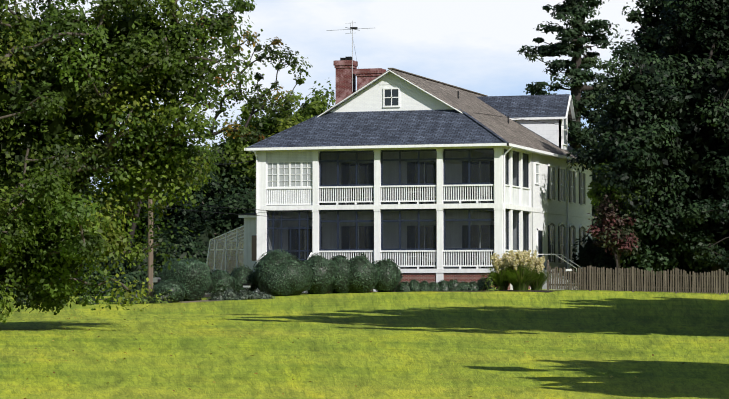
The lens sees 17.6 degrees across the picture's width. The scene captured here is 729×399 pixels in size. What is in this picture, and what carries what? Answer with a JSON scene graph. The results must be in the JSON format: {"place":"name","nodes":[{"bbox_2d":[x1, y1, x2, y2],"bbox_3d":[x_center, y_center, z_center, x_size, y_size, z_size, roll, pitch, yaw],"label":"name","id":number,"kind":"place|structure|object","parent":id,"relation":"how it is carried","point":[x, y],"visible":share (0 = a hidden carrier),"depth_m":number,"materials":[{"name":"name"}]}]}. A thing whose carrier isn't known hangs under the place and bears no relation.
{"place":"outdoors","nodes":[
{"label":"outdoors","id":0,"kind":"place"},
{"bbox_2d":[182,296,270,302],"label":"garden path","id":1,"kind":"structure","parent":0,"point":[200,301],"depth_m":121.73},
{"bbox_2d":[226,254,243,273],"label":"greenhouse plants","id":2,"kind":"object","parent":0,"point":[230,264],"depth_m":141.20,"materials":[{"name":"green plant"}]},
{"bbox_2d":[3,0,660,190],"label":"sky","id":3,"kind":"structure","parent":0,"point":[473,45],"materials":[{"name":"white"}]},
{"bbox_2d":[0,289,728,398],"bbox_3d":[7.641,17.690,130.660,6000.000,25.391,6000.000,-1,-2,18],"label":"lawn","id":4,"kind":"structure","parent":0,"point":[475,350],"depth_m":63.73,"materials":[{"name":"green plant"}]},
{"bbox_2d":[0,289,173,304],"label":"perennials","id":5,"kind":"object","parent":4,"relation":"on","point":[159,299],"visible":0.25,"depth_m":119.94,"materials":[{"name":"green plant"}]},
{"bbox_2d":[71,165,163,255],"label":"tree","id":6,"kind":"object","parent":4,"relation":"on","point":[85,189],"depth_m":158.99,"materials":[{"name":"green plant"}]},
{"bbox_2d":[1,220,243,296],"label":"hedge","id":7,"kind":"object","parent":4,"relation":"on","point":[198,247],"visible":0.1,"depth_m":147.96,"materials":[{"name":"green plant"}]},
{"bbox_2d":[0,0,264,323],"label":"oak tree","id":8,"kind":"object","parent":4,"relation":"on","point":[59,96],"visible":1,"depth_m":73.11,"materials":[{"name":"green plant"}]},
{"bbox_2d":[71,177,196,254],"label":"tree","id":9,"kind":"object","parent":4,"relation":"on","point":[174,229],"visible":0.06,"depth_m":158.82,"materials":[{"name":"green plant"}]},
{"bbox_2d":[153,277,160,284],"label":"mailbox","id":10,"kind":"object","parent":4,"relation":"on","point":[156,279],"visible":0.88,"depth_m":121.59,"materials":[{"name":"white metal"}]},
{"bbox_2d":[152,279,185,302],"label":"boxwood shrub","id":11,"kind":"object","parent":4,"relation":"on","point":[178,289],"visible":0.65,"depth_m":120.33,"materials":[{"name":"green plant"}]},
{"bbox_2d":[159,257,217,300],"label":"boxwood shrub","id":12,"kind":"object","parent":4,"relation":"on","point":[194,277],"visible":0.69,"depth_m":122.37,"materials":[{"name":"green plant"}]},
{"bbox_2d":[155,170,255,232],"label":"tree","id":13,"kind":"object","parent":4,"relation":"on","point":[213,186],"visible":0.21,"depth_m":164.06,"materials":[{"name":"green plant"}]},
{"bbox_2d":[169,120,255,204],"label":"tree","id":14,"kind":"object","parent":4,"relation":"on","point":[226,169],"visible":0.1,"depth_m":169.60,"materials":[{"name":"green plant"}]},
{"bbox_2d":[175,181,255,258],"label":"tree","id":15,"kind":"object","parent":4,"relation":"on","point":[220,222],"visible":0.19,"depth_m":159.44,"materials":[{"name":"green plant"}]},
{"bbox_2d":[124,0,312,254],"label":"tall open tree","id":16,"kind":"object","parent":4,"relation":"on","point":[257,136],"visible":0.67,"depth_m":149.02,"materials":[{"name":"green plant"}]},
{"bbox_2d":[208,269,236,294],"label":"boxwood shrub","id":17,"kind":"object","parent":4,"relation":"on","point":[224,280],"visible":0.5,"depth_m":126.76,"materials":[{"name":"green plant"}]},
{"bbox_2d":[206,225,243,293],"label":"greenhouse","id":18,"kind":"object","parent":4,"relation":"on","point":[225,249],"visible":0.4,"depth_m":140.37,"materials":[{"name":"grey glass"}]},
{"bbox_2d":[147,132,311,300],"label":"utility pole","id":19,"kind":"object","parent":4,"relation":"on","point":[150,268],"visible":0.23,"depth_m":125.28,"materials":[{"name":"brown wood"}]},
{"bbox_2d":[206,287,274,300],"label":"perennials","id":20,"kind":"object","parent":4,"relation":"on","point":[229,294],"visible":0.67,"depth_m":122.07,"materials":[{"name":"green plant"}]},
{"bbox_2d":[230,265,256,293],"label":"boxwood shrub","id":21,"kind":"object","parent":4,"relation":"on","point":[242,275],"visible":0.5,"depth_m":127.83,"materials":[{"name":"green plant"}]},
{"bbox_2d":[238,212,256,292],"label":"house extension","id":22,"kind":"object","parent":4,"relation":"on","point":[250,240],"visible":0.19,"depth_m":139.29,"materials":[{"name":"white wood"}]},
{"bbox_2d":[220,81,335,197],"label":"tree","id":23,"kind":"object","parent":4,"relation":"on","point":[272,124],"visible":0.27,"depth_m":167.76,"materials":[{"name":"green plant"}]},
{"bbox_2d":[251,249,313,295],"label":"boxwood shrub","id":24,"kind":"object","parent":4,"relation":"on","point":[278,273],"visible":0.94,"depth_m":126.35,"materials":[{"name":"green plant"}]},
{"bbox_2d":[305,253,337,293],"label":"boxwood shrub","id":25,"kind":"object","parent":4,"relation":"on","point":[324,272],"visible":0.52,"depth_m":128.18,"materials":[{"name":"green plant"}]},
{"bbox_2d":[98,290,560,299],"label":"mulch bed","id":26,"kind":"object","parent":4,"relation":"on","point":[207,295],"visible":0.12,"depth_m":128.82,"materials":[{"name":"brown soil"}]},
{"bbox_2d":[347,253,379,292],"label":"boxwood shrub","id":27,"kind":"object","parent":26,"relation":"on","point":[364,274],"visible":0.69,"depth_m":128.72,"materials":[{"name":"green plant"}]},
{"bbox_2d":[373,258,402,291],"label":"boxwood shrub","id":28,"kind":"object","parent":26,"relation":"on","point":[390,278],"visible":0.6,"depth_m":129.41,"materials":[{"name":"green plant"}]},
{"bbox_2d":[394,277,485,291],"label":"hedge","id":29,"kind":"object","parent":26,"relation":"on","point":[414,285],"visible":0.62,"depth_m":129.68,"materials":[{"name":"green plant"}]},
{"bbox_2d":[481,267,498,290],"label":"flower bush","id":30,"kind":"object","parent":26,"relation":"on","point":[490,284],"visible":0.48,"depth_m":129.22,"materials":[{"name":"green plant"}]},
{"bbox_2d":[488,253,512,289],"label":"ornamental grass","id":31,"kind":"object","parent":26,"relation":"on","point":[499,278],"depth_m":129.14,"materials":[{"name":"green plant"}]},
{"bbox_2d":[500,250,539,290],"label":"ornamental grass","id":32,"kind":"object","parent":26,"relation":"on","point":[521,275],"depth_m":128.61,"materials":[{"name":"green plant"}]},
{"bbox_2d":[530,256,550,289],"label":"ornamental grass","id":33,"kind":"object","parent":26,"relation":"on","point":[538,283],"depth_m":129.73,"materials":[{"name":"green plant"}]},
{"bbox_2d":[328,255,350,292],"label":"boxwood shrub","id":34,"kind":"object","parent":4,"relation":"on","point":[341,281],"visible":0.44,"depth_m":128.71,"materials":[{"name":"green plant"}]},
{"bbox_2d":[244,56,594,292],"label":"house","id":35,"kind":"structure","parent":4,"relation":"on","point":[419,178],"depth_m":135.69,"materials":[{"name":"white wood"}]},
{"bbox_2d":[327,21,367,91],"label":"tv antenna","id":36,"kind":"object","parent":35,"relation":"attached to","point":[354,28],"visible":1,"depth_m":143.30,"materials":[{"name":"silver metal"}]},
{"bbox_2d":[473,112,590,125],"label":"service wires","id":37,"kind":"object","parent":35,"relation":"attached to","point":[529,120],"visible":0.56,"depth_m":144.13,"materials":[{"name":"black"}]},
{"bbox_2d":[517,0,628,152],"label":"conifer tree","id":38,"kind":"object","parent":4,"relation":"on","point":[572,42],"visible":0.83,"depth_m":166.74,"materials":[{"name":"green plant"}]},
{"bbox_2d":[588,106,606,224],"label":"tree","id":39,"kind":"object","parent":4,"relation":"on","point":[597,175],"visible":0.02,"depth_m":172.57,"materials":[{"name":"green plant"}]},
{"bbox_2d":[593,203,603,240],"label":"tree","id":40,"kind":"object","parent":4,"relation":"on","point":[593,224],"depth_m":171.76,"materials":[{"name":"green plant"}]},
{"bbox_2d":[586,191,639,290],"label":"tree","id":41,"kind":"object","parent":4,"relation":"on","point":[617,239],"visible":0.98,"depth_m":135.69,"materials":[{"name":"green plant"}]},
{"bbox_2d":[586,159,654,290],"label":"tree","id":42,"kind":"object","parent":4,"relation":"on","point":[594,190],"visible":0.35,"depth_m":136.43,"materials":[{"name":"green plant"}]},
{"bbox_2d":[547,260,728,294],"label":"picket fence","id":43,"kind":"object","parent":4,"relation":"on","point":[592,273],"visible":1,"depth_m":131.83,"materials":[{"name":"brown wood"}]},
{"bbox_2d":[566,0,728,292],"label":"evergreen tree","id":44,"kind":"object","parent":4,"relation":"on","point":[665,134],"visible":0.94,"depth_m":137.58,"materials":[{"name":"green plant"}]},
{"bbox_2d":[567,227,728,291],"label":"hedge","id":45,"kind":"object","parent":4,"relation":"on","point":[590,254],"visible":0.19,"depth_m":144.55,"materials":[{"name":"green plant"}]},
{"bbox_2d":[10,300,719,398],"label":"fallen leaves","id":46,"kind":"object","parent":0,"point":[252,355],"visible":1,"depth_m":62.00,"materials":[{"name":"plant"}]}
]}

